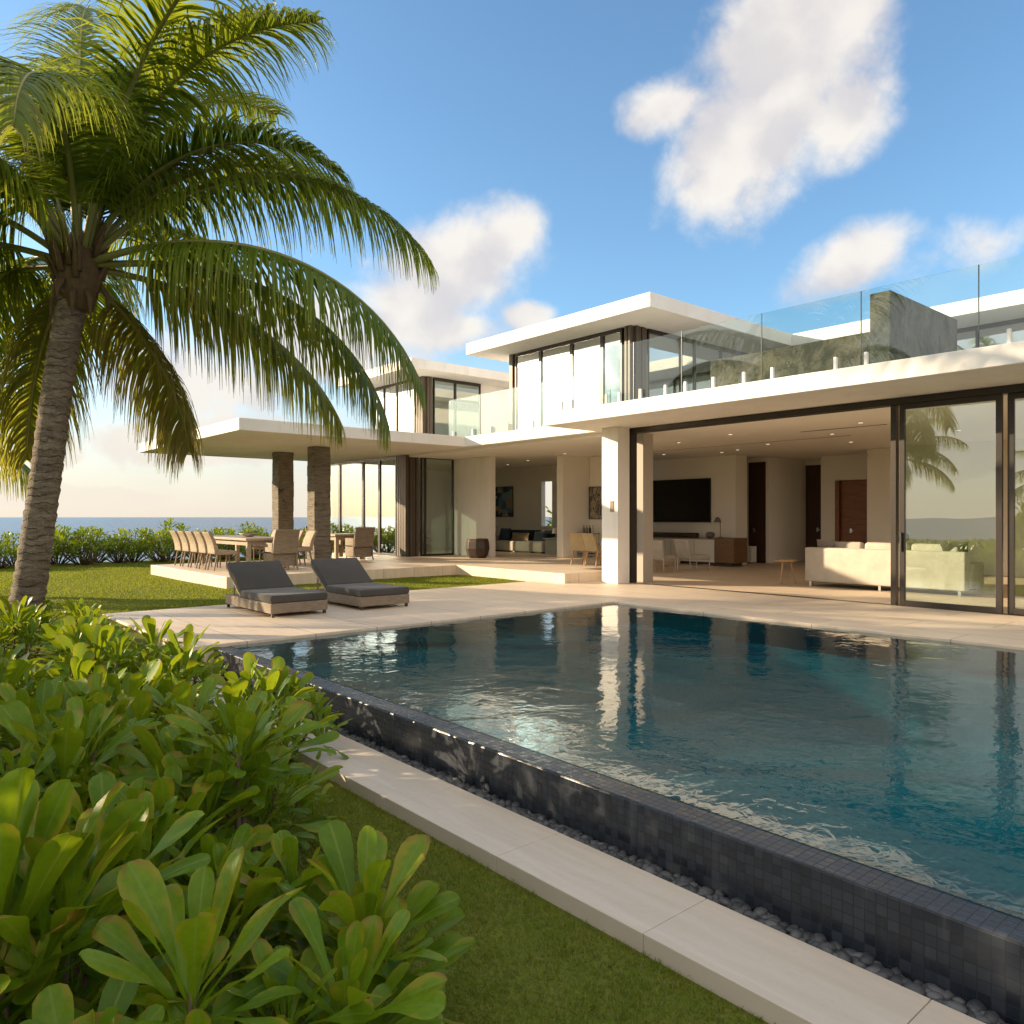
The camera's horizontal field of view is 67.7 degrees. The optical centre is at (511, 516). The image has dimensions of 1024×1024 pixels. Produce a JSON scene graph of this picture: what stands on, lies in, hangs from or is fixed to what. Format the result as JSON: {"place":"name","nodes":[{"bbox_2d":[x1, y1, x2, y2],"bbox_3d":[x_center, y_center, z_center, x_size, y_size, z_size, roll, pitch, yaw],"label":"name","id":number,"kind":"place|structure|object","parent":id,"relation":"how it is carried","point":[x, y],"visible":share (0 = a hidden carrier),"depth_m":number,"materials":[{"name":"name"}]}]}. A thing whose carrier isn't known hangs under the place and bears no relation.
{"place":"outdoors","nodes":[
{"label":"outdoors","id":0,"kind":"place"},
{"bbox_2d":[0,558,525,618],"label":"grass","id":1,"kind":"structure","parent":0,"point":[118,566],"depth_m":17.13,"materials":[{"name":"green plant"}]},
{"bbox_2d":[0,517,551,564],"bbox_3d":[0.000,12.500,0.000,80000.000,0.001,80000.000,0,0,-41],"label":"sea","id":2,"kind":"structure","parent":0,"point":[14,524],"depth_m":1473.34,"materials":[{"name":"liquid"}]},
{"bbox_2d":[0,555,775,1023],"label":"lawn","id":3,"kind":"structure","parent":0,"point":[506,927],"depth_m":3.34,"materials":[{"name":"green plant"}]},
{"bbox_2d":[0,537,17,568],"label":"hedge shrub","id":4,"kind":"object","parent":3,"relation":"on","point":[7,544],"visible":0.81,"depth_m":22.66,"materials":[{"name":"green plant"}]},
{"bbox_2d":[0,531,19,565],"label":"hedge shrub","id":5,"kind":"object","parent":3,"relation":"on","point":[11,535],"visible":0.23,"depth_m":24.07,"materials":[{"name":"green plant"}]},
{"bbox_2d":[0,662,49,701],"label":"naupaka shrub","id":6,"kind":"object","parent":3,"relation":"on","point":[2,681],"visible":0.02,"depth_m":5.87,"materials":[{"name":"green plant"}]},
{"bbox_2d":[0,643,54,691],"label":"naupaka shrub","id":7,"kind":"object","parent":3,"relation":"on","point":[11,654],"visible":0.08,"depth_m":6.41,"materials":[{"name":"green plant"}]},
{"bbox_2d":[0,595,58,658],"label":"naupaka shrub","id":8,"kind":"object","parent":3,"relation":"on","point":[6,632],"visible":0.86,"depth_m":8.00,"materials":[{"name":"green plant"}]},
{"bbox_2d":[0,739,59,799],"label":"naupaka shrub","id":9,"kind":"object","parent":3,"relation":"on","point":[15,752],"visible":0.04,"depth_m":3.87,"materials":[{"name":"green plant"}]},
{"bbox_2d":[0,603,63,657],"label":"naupaka shrub","id":10,"kind":"object","parent":3,"relation":"on","point":[45,619],"visible":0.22,"depth_m":8.72,"materials":[{"name":"green plant"}]},
{"bbox_2d":[0,353,70,501],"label":"coconut palm","id":11,"kind":"object","parent":3,"relation":"on","point":[25,470],"visible":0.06,"depth_m":15.98,"materials":[{"name":"green plant"}]},
{"bbox_2d":[8,541,76,563],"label":"hedge shrub","id":12,"kind":"object","parent":3,"relation":"on","point":[55,549],"visible":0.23,"depth_m":24.11,"materials":[{"name":"green plant"}]},
{"bbox_2d":[0,652,89,757],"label":"naupaka shrub","id":13,"kind":"object","parent":3,"relation":"on","point":[14,671],"visible":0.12,"depth_m":5.09,"materials":[{"name":"green plant"}]},
{"bbox_2d":[0,673,98,785],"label":"naupaka shrub","id":14,"kind":"object","parent":3,"relation":"on","point":[49,696],"visible":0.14,"depth_m":4.30,"materials":[{"name":"green plant"}]},
{"bbox_2d":[15,521,100,563],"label":"hedge shrub","id":15,"kind":"object","parent":3,"relation":"on","point":[57,533],"visible":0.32,"depth_m":24.61,"materials":[{"name":"green plant"}]},
{"bbox_2d":[40,598,96,640],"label":"naupaka shrub","id":16,"kind":"object","parent":3,"relation":"on","point":[74,611],"visible":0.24,"depth_m":9.25,"materials":[{"name":"green plant"}]},
{"bbox_2d":[26,614,129,695],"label":"naupaka shrub","id":17,"kind":"object","parent":3,"relation":"on","point":[56,646],"visible":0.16,"depth_m":6.90,"materials":[{"name":"green plant"}]},
{"bbox_2d":[0,700,157,992],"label":"naupaka shrub","id":18,"kind":"object","parent":3,"relation":"on","point":[66,750],"visible":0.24,"depth_m":3.50,"materials":[{"name":"green plant"}]},
{"bbox_2d":[6,691,161,841],"bbox_3d":[-2.236,1.453,3.986,1.138,1.009,1.074,0,0,44],"label":"naupaka shrub","id":19,"kind":"object","parent":3,"relation":"on","point":[94,711],"visible":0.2,"depth_m":4.07,"materials":[{"name":"green plant"}]},
{"bbox_2d":[52,528,123,564],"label":"hedge shrub","id":20,"kind":"object","parent":3,"relation":"on","point":[87,543],"visible":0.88,"depth_m":24.35,"materials":[{"name":"green plant"}]},
{"bbox_2d":[21,622,156,713],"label":"naupaka shrub","id":21,"kind":"object","parent":3,"relation":"on","point":[101,641],"visible":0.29,"depth_m":6.27,"materials":[{"name":"green plant"}]},
{"bbox_2d":[37,615,141,679],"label":"naupaka shrub","id":22,"kind":"object","parent":3,"relation":"on","point":[92,621],"visible":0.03,"depth_m":7.78,"materials":[{"name":"green plant"}]},
{"bbox_2d":[74,605,113,626],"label":"naupaka shrub","id":23,"kind":"object","parent":3,"relation":"on","point":[95,612],"visible":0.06,"depth_m":8.83,"materials":[{"name":"green plant"}]},
{"bbox_2d":[63,525,126,562],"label":"hedge shrub","id":24,"kind":"object","parent":3,"relation":"on","point":[94,533],"visible":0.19,"depth_m":25.79,"materials":[{"name":"green plant"}]},
{"bbox_2d":[0,768,210,1023],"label":"naupaka shrub","id":25,"kind":"object","parent":3,"relation":"on","point":[48,856],"visible":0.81,"depth_m":2.25,"materials":[{"name":"green plant"}]},
{"bbox_2d":[90,531,145,562],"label":"hedge shrub","id":26,"kind":"object","parent":3,"relation":"on","point":[113,543],"visible":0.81,"depth_m":25.31,"materials":[{"name":"green plant"}]},
{"bbox_2d":[29,658,214,745],"bbox_3d":[-2.821,1.487,5.231,1.155,0.951,1.194,0,0,6],"label":"naupaka shrub","id":27,"kind":"object","parent":3,"relation":"on","point":[99,679],"visible":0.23,"depth_m":5.29,"materials":[{"name":"green plant"}]},
{"bbox_2d":[100,527,162,561],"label":"hedge shrub","id":28,"kind":"object","parent":3,"relation":"on","point":[135,540],"visible":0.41,"depth_m":26.27,"materials":[{"name":"green plant"}]},
{"bbox_2d":[11,765,273,1014],"bbox_3d":[-1.453,1.496,3.085,1.124,0.925,1.161,0,0,20],"label":"naupaka shrub","id":29,"kind":"object","parent":3,"relation":"on","point":[162,818],"visible":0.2,"depth_m":3.14,"materials":[{"name":"green plant"}]},
{"bbox_2d":[60,671,238,779],"bbox_3d":[-2.276,1.465,4.720,1.223,0.978,1.059,0,0,-14],"label":"naupaka shrub","id":30,"kind":"object","parent":3,"relation":"on","point":[140,706],"visible":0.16,"depth_m":4.78,"materials":[{"name":"green plant"}]},
{"bbox_2d":[110,615,190,717],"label":"naupaka shrub","id":31,"kind":"object","parent":3,"relation":"on","point":[149,625],"visible":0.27,"depth_m":7.12,"materials":[{"name":"green plant"}]},
{"bbox_2d":[125,531,189,561],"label":"hedge shrub","id":32,"kind":"object","parent":3,"relation":"on","point":[165,550],"visible":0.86,"depth_m":25.72,"materials":[{"name":"green plant"}]},
{"bbox_2d":[130,518,190,559],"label":"hedge shrub","id":33,"kind":"object","parent":3,"relation":"on","point":[165,529],"visible":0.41,"depth_m":27.02,"materials":[{"name":"green plant"}]},
{"bbox_2d":[74,707,267,846],"bbox_3d":[-1.763,1.444,3.800,1.108,1.022,1.280,0,0,-42],"label":"naupaka shrub","id":34,"kind":"object","parent":3,"relation":"on","point":[153,755],"visible":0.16,"depth_m":3.68,"materials":[{"name":"green plant"}]},
{"bbox_2d":[121,641,224,742],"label":"naupaka shrub","id":35,"kind":"object","parent":3,"relation":"on","point":[175,662],"visible":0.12,"depth_m":6.14,"materials":[{"name":"green plant"}]},
{"bbox_2d":[142,624,240,709],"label":"naupaka shrub","id":36,"kind":"object","parent":3,"relation":"on","point":[188,637],"visible":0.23,"depth_m":6.73,"materials":[{"name":"green plant"}]},
{"bbox_2d":[20,846,374,1023],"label":"naupaka shrub","id":37,"kind":"object","parent":3,"relation":"on","point":[195,946],"visible":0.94,"depth_m":2.06,"materials":[{"name":"green plant"}]},
{"bbox_2d":[0,0,438,635],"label":"coconut palm","id":38,"kind":"object","parent":3,"relation":"on","point":[76,136],"visible":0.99,"depth_m":9.92,"materials":[{"name":"green plant"}]},
{"bbox_2d":[208,527,245,559],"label":"hedge shrub","id":39,"kind":"object","parent":3,"relation":"on","point":[216,530],"visible":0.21,"depth_m":27.44,"materials":[{"name":"green plant"}]},
{"bbox_2d":[154,664,314,756],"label":"naupaka shrub","id":40,"kind":"object","parent":3,"relation":"on","point":[232,690],"visible":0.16,"depth_m":5.32,"materials":[{"name":"green plant"}]},
{"bbox_2d":[145,690,342,920],"bbox_3d":[-1.297,1.400,3.569,1.044,1.106,0.844,0,0,-41],"label":"naupaka shrub","id":41,"kind":"object","parent":3,"relation":"on","point":[252,761],"visible":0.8,"depth_m":3.54,"materials":[{"name":"green plant"}]},
{"bbox_2d":[223,527,270,557],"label":"hedge shrub","id":42,"kind":"object","parent":3,"relation":"on","point":[251,529],"visible":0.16,"depth_m":28.48,"materials":[{"name":"green plant"}]},
{"bbox_2d":[226,521,271,554],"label":"hedge shrub","id":43,"kind":"object","parent":3,"relation":"on","point":[254,526],"visible":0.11,"depth_m":30.16,"materials":[{"name":"green plant"}]},
{"bbox_2d":[140,823,358,1023],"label":"naupaka shrub","id":44,"kind":"object","parent":3,"relation":"on","point":[260,891],"visible":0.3,"depth_m":2.85,"materials":[{"name":"green plant"}]},
{"bbox_2d":[199,693,338,827],"bbox_3d":[-1.540,1.519,4.610,1.068,0.853,0.924,0,0,-39],"label":"naupaka shrub","id":45,"kind":"object","parent":3,"relation":"on","point":[286,741],"visible":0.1,"depth_m":4.80,"materials":[{"name":"green plant"}]},
{"bbox_2d":[207,652,352,762],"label":"naupaka shrub","id":46,"kind":"object","parent":3,"relation":"on","point":[294,686],"visible":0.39,"depth_m":5.87,"materials":[{"name":"green plant"}]},
{"bbox_2d":[215,740,352,874],"bbox_3d":[-1.336,1.551,4.088,0.849,0.784,0.981,0,0,-3],"label":"naupaka shrub","id":47,"kind":"object","parent":3,"relation":"on","point":[288,789],"visible":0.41,"depth_m":4.13,"materials":[{"name":"green plant"}]},
{"bbox_2d":[246,897,446,1023],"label":"naupaka shrub","id":48,"kind":"object","parent":3,"relation":"on","point":[360,954],"visible":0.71,"depth_m":2.32,"materials":[{"name":"green plant"}]},
{"bbox_2d":[246,820,475,1023],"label":"naupaka shrub","id":49,"kind":"object","parent":3,"relation":"on","point":[349,900],"visible":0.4,"depth_m":2.85,"materials":[{"name":"green plant"}]},
{"bbox_2d":[139,265,1023,615],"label":"villa","id":50,"kind":"object","parent":3,"relation":"on","point":[623,403],"visible":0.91,"depth_m":20.69,"materials":[{"name":"paint"}]},
{"bbox_2d":[330,456,396,555],"bbox_3d":[-5.362,-0.369,27.012,0.090,3.294,4.850,0,0,-41],"label":"window","id":51,"kind":"structure","parent":50,"relation":"in","point":[381,459],"depth_m":26.16,"materials":[{"name":"brown metal"}]},
{"bbox_2d":[375,381,415,432],"bbox_3d":[-4.163,-3.504,26.922,0.090,2.384,2.750,0,0,-41],"label":"window","id":52,"kind":"structure","parent":50,"relation":"in","point":[383,388],"depth_m":26.74,"materials":[{"name":"brown metal"}]},
{"bbox_2d":[420,458,453,555],"bbox_3d":[-2.487,-0.369,25.429,1.295,3.294,0.090,0,0,-41],"label":"window","id":53,"kind":"structure","parent":50,"relation":"in","point":[422,460],"depth_m":25.07,"materials":[{"name":"brown metal"}]},
{"bbox_2d":[433,377,480,435],"bbox_3d":[-1.884,-3.504,26.343,2.000,2.384,0.090,0,0,-41],"label":"window","id":54,"kind":"structure","parent":50,"relation":"in","point":[455,382],"depth_m":26.24,"materials":[{"name":"brown metal"}]},
{"bbox_2d":[495,486,512,516],"bbox_3d":[-0.560,-0.610,30.978,0.043,1.220,1.840,0,0,-41],"label":"painting","id":55,"kind":"object","parent":50,"relation":"attached to","point":[503,501],"visible":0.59,"depth_m":30.66,"materials":[{"name":"paint"}]},
{"bbox_2d":[515,327,623,429],"bbox_3d":[1.439,-3.514,20.562,0.090,2.404,4.060,0,0,-41],"label":"window","id":56,"kind":"structure","parent":50,"relation":"in","point":[601,335],"depth_m":20.33,"materials":[{"name":"brown metal"}]},
{"bbox_2d":[589,486,601,518],"bbox_3d":[2.787,-0.450,24.326,0.043,1.040,0.890,0,0,-41],"label":"painting","id":57,"kind":"object","parent":50,"relation":"attached to","point":[595,502],"visible":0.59,"depth_m":24.44,"materials":[{"name":"paint"}]},
{"bbox_2d":[653,478,710,521],"bbox_3d":[5.401,-0.540,25.553,0.064,1.420,2.920,0,0,-41],"label":"television","id":58,"kind":"object","parent":50,"relation":"attached to","point":[682,500],"visible":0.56,"depth_m":25.24,"materials":[{"name":"black plastic"}]},
{"bbox_2d":[647,329,747,396],"bbox_3d":[5.076,-3.514,20.590,4.450,2.404,0.090,0,0,-41],"label":"window","id":59,"kind":"structure","parent":50,"relation":"in","point":[649,331],"depth_m":20.14,"materials":[{"name":"brown metal"}]},
{"bbox_2d":[748,462,765,562],"bbox_3d":[8.032,-0.150,25.039,0.105,3.292,0.644,0,0,-41],"label":"door","id":60,"kind":"structure","parent":50,"relation":"in","point":[756,470],"depth_m":25.03,"materials":[{"name":"brown wood"}]},
{"bbox_2d":[806,465,820,546],"bbox_3d":[10.249,-0.135,25.989,0.105,3.262,0.554,0,0,-41],"label":"door","id":61,"kind":"structure","parent":50,"relation":"in","point":[813,472],"depth_m":25.99,"materials":[{"name":"brown wood"}]},
{"bbox_2d":[839,479,866,543],"bbox_3d":[10.631,0.170,23.858,0.105,2.652,1.004,0,0,-41],"label":"door","id":62,"kind":"structure","parent":50,"relation":"in","point":[853,492],"depth_m":23.80,"materials":[{"name":"brown wood"}]},
{"bbox_2d":[899,394,1002,613],"bbox_3d":[7.041,-0.204,12.328,0.105,3.388,1.530,0,0,-41],"label":"sliding door","id":63,"kind":"structure","parent":50,"relation":"in","point":[998,609],"depth_m":12.22,"materials":[{"name":"brown metal"}]},
{"bbox_2d":[957,318,1023,347],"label":"window","id":64,"kind":"structure","parent":50,"relation":"in","point":[1021,320],"depth_m":18.71,"materials":[{"name":"brown metal"}]},
{"bbox_2d":[1008,392,1023,614],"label":"sliding door","id":65,"kind":"structure","parent":50,"relation":"in","point":[1011,396],"depth_m":11.71,"materials":[{"name":"brown metal"}]},
{"bbox_2d":[191,677,985,1023],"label":"kerb","id":66,"kind":"structure","parent":3,"relation":"on","point":[765,973],"depth_m":3.53,"materials":[{"name":"stone"}]},
{"bbox_2d":[151,547,679,588],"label":"dining platform","id":67,"kind":"structure","parent":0,"point":[521,566],"depth_m":19.72,"materials":[{"name":"stone"}]},
{"bbox_2d":[170,531,200,565],"bbox_3d":[-8.622,0.819,20.191,0.699,0.922,0.500,0,0,-41],"label":"dining chair","id":68,"kind":"object","parent":67,"relation":"on","point":[177,541],"visible":0.67,"depth_m":19.99,"materials":[{"name":"wicker"}]},
{"bbox_2d":[177,531,209,566],"bbox_3d":[-8.217,0.819,19.721,0.699,0.922,0.500,0,0,-41],"label":"dining chair","id":69,"kind":"object","parent":67,"relation":"on","point":[184,542],"visible":0.68,"depth_m":19.53,"materials":[{"name":"wicker"}]},
{"bbox_2d":[185,531,217,568],"bbox_3d":[-7.813,0.819,19.251,0.699,0.922,0.500,0,0,-41],"label":"dining chair","id":70,"kind":"object","parent":67,"relation":"on","point":[194,547],"visible":0.67,"depth_m":19.04,"materials":[{"name":"wicker"}]},
{"bbox_2d":[193,532,226,569],"bbox_3d":[-7.409,0.819,18.781,0.699,0.922,0.500,0,0,-41],"label":"dining chair","id":71,"kind":"object","parent":67,"relation":"on","point":[201,541],"visible":0.69,"depth_m":18.60,"materials":[{"name":"wicker"}]},
{"bbox_2d":[202,532,237,570],"bbox_3d":[-7.005,0.819,18.311,0.699,0.922,0.500,0,0,-41],"label":"dining chair","id":72,"kind":"object","parent":67,"relation":"on","point":[212,546],"visible":0.94,"depth_m":18.14,"materials":[{"name":"wicker"}]},
{"bbox_2d":[201,535,287,567],"bbox_3d":[-7.101,0.897,20.140,1.200,0.758,3.500,0,0,-41],"label":"dining table","id":73,"kind":"object","parent":67,"relation":"on","point":[237,541],"visible":0.55,"depth_m":19.14,"materials":[{"name":"brown wood"}]},
{"bbox_2d":[263,529,299,569],"bbox_3d":[-5.565,0.789,18.508,0.660,0.982,0.699,0,0,-41],"label":"armchair","id":74,"kind":"object","parent":67,"relation":"on","point":[282,548],"visible":0.89,"depth_m":18.36,"materials":[{"name":"wicker"}]},
{"bbox_2d":[293,530,317,566],"bbox_3d":[-5.493,0.819,19.941,0.699,0.922,0.500,0,0,-41],"label":"dining chair","id":75,"kind":"object","parent":67,"relation":"on","point":[308,541],"visible":0.79,"depth_m":19.94,"materials":[{"name":"wicker"}]},
{"bbox_2d":[330,533,363,558],"bbox_3d":[-5.378,0.897,23.734,1.100,0.758,1.600,0,0,-41],"label":"dining table","id":76,"kind":"object","parent":67,"relation":"on","point":[338,538],"visible":0.57,"depth_m":23.04,"materials":[{"name":"brown wood"}]},
{"bbox_2d":[345,527,375,559],"bbox_3d":[-4.477,0.789,22.610,0.660,0.982,0.699,0,0,-41],"label":"armchair","id":77,"kind":"object","parent":67,"relation":"on","point":[360,543],"visible":0.99,"depth_m":22.45,"materials":[{"name":"wicker"}]},
{"bbox_2d":[466,538,489,557],"bbox_3d":[-1.077,0.971,23.871,0.702,0.610,0.702,0,0,-18],"label":"stump stool","id":78,"kind":"object","parent":67,"relation":"on","point":[477,548],"visible":1,"depth_m":23.59,"materials":[{"name":"brown wood"}]},
{"bbox_2d":[495,530,554,552],"bbox_3d":[0.238,0.877,28.300,0.970,0.798,3.600,0,0,-41],"label":"sofa","id":79,"kind":"object","parent":67,"relation":"on","point":[510,545],"visible":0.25,"depth_m":27.68,"materials":[{"name":"beige fabric"}]},
{"bbox_2d":[499,528,510,539],"bbox_3d":[-0.272,0.645,29.049,0.180,0.460,0.620,19,-12,-39],"label":"cushion","id":80,"kind":"object","parent":79,"relation":"on","point":[504,534],"visible":1,"depth_m":28.94,"materials":[{"name":"fabric"}]},
{"bbox_2d":[511,532,528,540],"bbox_3d":[0.299,0.723,28.155,0.160,0.300,0.950,19,-12,-39],"label":"cushion","id":81,"kind":"object","parent":79,"relation":"on","point":[520,536],"visible":1,"depth_m":28.03,"materials":[{"name":"fabric"}]},
{"bbox_2d":[568,533,596,565],"bbox_3d":[1.874,0.849,20.304,0.500,0.862,0.698,0,0,44],"label":"upholstered chair","id":82,"kind":"object","parent":67,"relation":"on","point":[577,542],"visible":0.85,"depth_m":20.13,"materials":[{"name":"fabric"}]},
{"bbox_2d":[581,533,601,566],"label":"upholstered chair","id":83,"kind":"object","parent":67,"relation":"on","point":[590,542],"visible":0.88,"depth_m":19.69,"materials":[{"name":"fabric"}]},
{"bbox_2d":[0,0,1023,516],"label":"sky","id":84,"kind":"structure","parent":0,"point":[785,161],"materials":[{"name":"blue"}]},
{"bbox_2d":[543,538,556,553],"bbox_3d":[1.527,1.002,26.441,0.600,0.548,0.700,0,0,-41],"label":"side table","id":85,"kind":"object","parent":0,"point":[550,545],"visible":0.65,"depth_m":26.25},
{"bbox_2d":[102,581,1023,671],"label":"terrace","id":86,"kind":"structure","parent":0,"point":[231,625],"depth_m":11.88,"materials":[{"name":"stone"}]},
{"bbox_2d":[225,560,327,617],"bbox_3d":[-3.824,1.125,12.328,0.930,0.746,1.860,0,0,-41],"label":"sun lounger","id":87,"kind":"object","parent":86,"relation":"on","point":[268,587],"visible":1,"depth_m":12.25,"materials":[{"name":"fabric"}]},
{"bbox_2d":[310,558,408,609],"bbox_3d":[-2.671,1.125,13.241,0.930,0.746,1.860,0,0,-41],"label":"sun lounger","id":88,"kind":"object","parent":86,"relation":"on","point":[348,581],"visible":0.97,"depth_m":13.05,"materials":[{"name":"grey fabric"}]},
{"bbox_2d":[231,604,1023,918],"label":"pool water","id":89,"kind":"structure","parent":0,"point":[900,756],"depth_m":6.00,"materials":[{"name":"blue liquid"}]},
{"bbox_2d":[747,546,755,562],"bbox_3d":[7.742,1.224,24.889,0.300,0.548,0.320,0,0,-41],"label":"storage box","id":90,"kind":"object","parent":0,"point":[751,554],"visible":0.76,"depth_m":24.75,"materials":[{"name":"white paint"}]},
{"bbox_2d":[636,561,1023,613],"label":"floor","id":91,"kind":"structure","parent":0,"point":[757,577],"depth_m":16.80,"materials":[{"name":"beige tile"}]},
{"bbox_2d":[653,540,675,571],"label":"lounge chair","id":92,"kind":"object","parent":91,"relation":"on","point":[658,551],"visible":0.62,"depth_m":20.72,"materials":[{"name":"beige fabric"}]},
{"bbox_2d":[674,539,710,570],"bbox_3d":[5.101,1.060,21.618,0.795,0.876,0.660,0,0,-21],"label":"lounge chair","id":93,"kind":"object","parent":91,"relation":"on","point":[683,549],"visible":1,"depth_m":21.40,"materials":[{"name":"beige fabric"}]},
{"bbox_2d":[653,537,746,566],"bbox_3d":[5.457,1.069,24.908,0.740,0.858,4.550,0,0,-41],"label":"sideboard","id":94,"kind":"object","parent":91,"relation":"on","point":[729,551],"visible":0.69,"depth_m":23.43,"materials":[{"name":"brown paint"}]},
{"bbox_2d":[653,532,698,537],"bbox_3d":[5.152,0.583,25.140,0.160,0.160,2.300,0,0,-41],"label":"soundbar","id":95,"kind":"object","parent":94,"relation":"on","point":[676,534],"visible":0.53,"depth_m":24.82,"materials":[{"name":"black plastic"}]},
{"bbox_2d":[774,559,796,584],"bbox_3d":[6.104,1.223,17.056,0.480,0.557,0.480,0,0,-41],"label":"side stool","id":96,"kind":"object","parent":91,"relation":"on","point":[785,560],"visible":1,"depth_m":16.96,"materials":[{"name":"brown wood"}]},
{"bbox_2d":[805,541,983,596],"bbox_3d":[7.828,1.014,15.834,1.020,0.969,3.200,0,0,-41],"label":"sofa","id":97,"kind":"object","parent":91,"relation":"on","point":[932,567],"visible":0.97,"depth_m":15.40,"materials":[{"name":"beige fabric"}]},
{"bbox_2d":[817,539,834,547],"bbox_3d":[6.868,0.694,16.674,0.180,0.420,0.500,-12,5,-23],"label":"cushion","id":98,"kind":"object","parent":97,"relation":"on","point":[826,543],"visible":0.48,"depth_m":16.57,"materials":[{"name":"beige fabric"}]},
{"bbox_2d":[939,541,968,551],"bbox_3d":[8.572,0.674,14.815,0.500,0.420,0.180,0,11,38],"label":"cushion","id":99,"kind":"object","parent":97,"relation":"on","point":[950,546],"visible":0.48,"depth_m":14.74,"materials":[{"name":"fabric"}]},
{"bbox_2d":[710,290,956,387],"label":"stone wall","id":100,"kind":"structure","parent":0,"point":[902,327],"depth_m":14.15,"materials":[{"name":"grey stone"}]},
{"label":"channel bed","id":101,"kind":"structure","parent":0,"visible":0},
{"bbox_2d":[308,714,1007,1023],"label":"pebbles","id":102,"kind":"object","parent":101,"relation":"on","point":[972,1008],"visible":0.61,"depth_m":3.58,"materials":[{"name":"black gravel"}]},
{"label":"pool basin","id":103,"kind":"structure","parent":0,"visible":0},
{"bbox_2d":[214,646,1023,1023],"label":"pool wall","id":104,"kind":"structure","parent":103,"relation":"attached to","point":[962,948],"depth_m":3.67,"materials":[{"name":"grey tile"}]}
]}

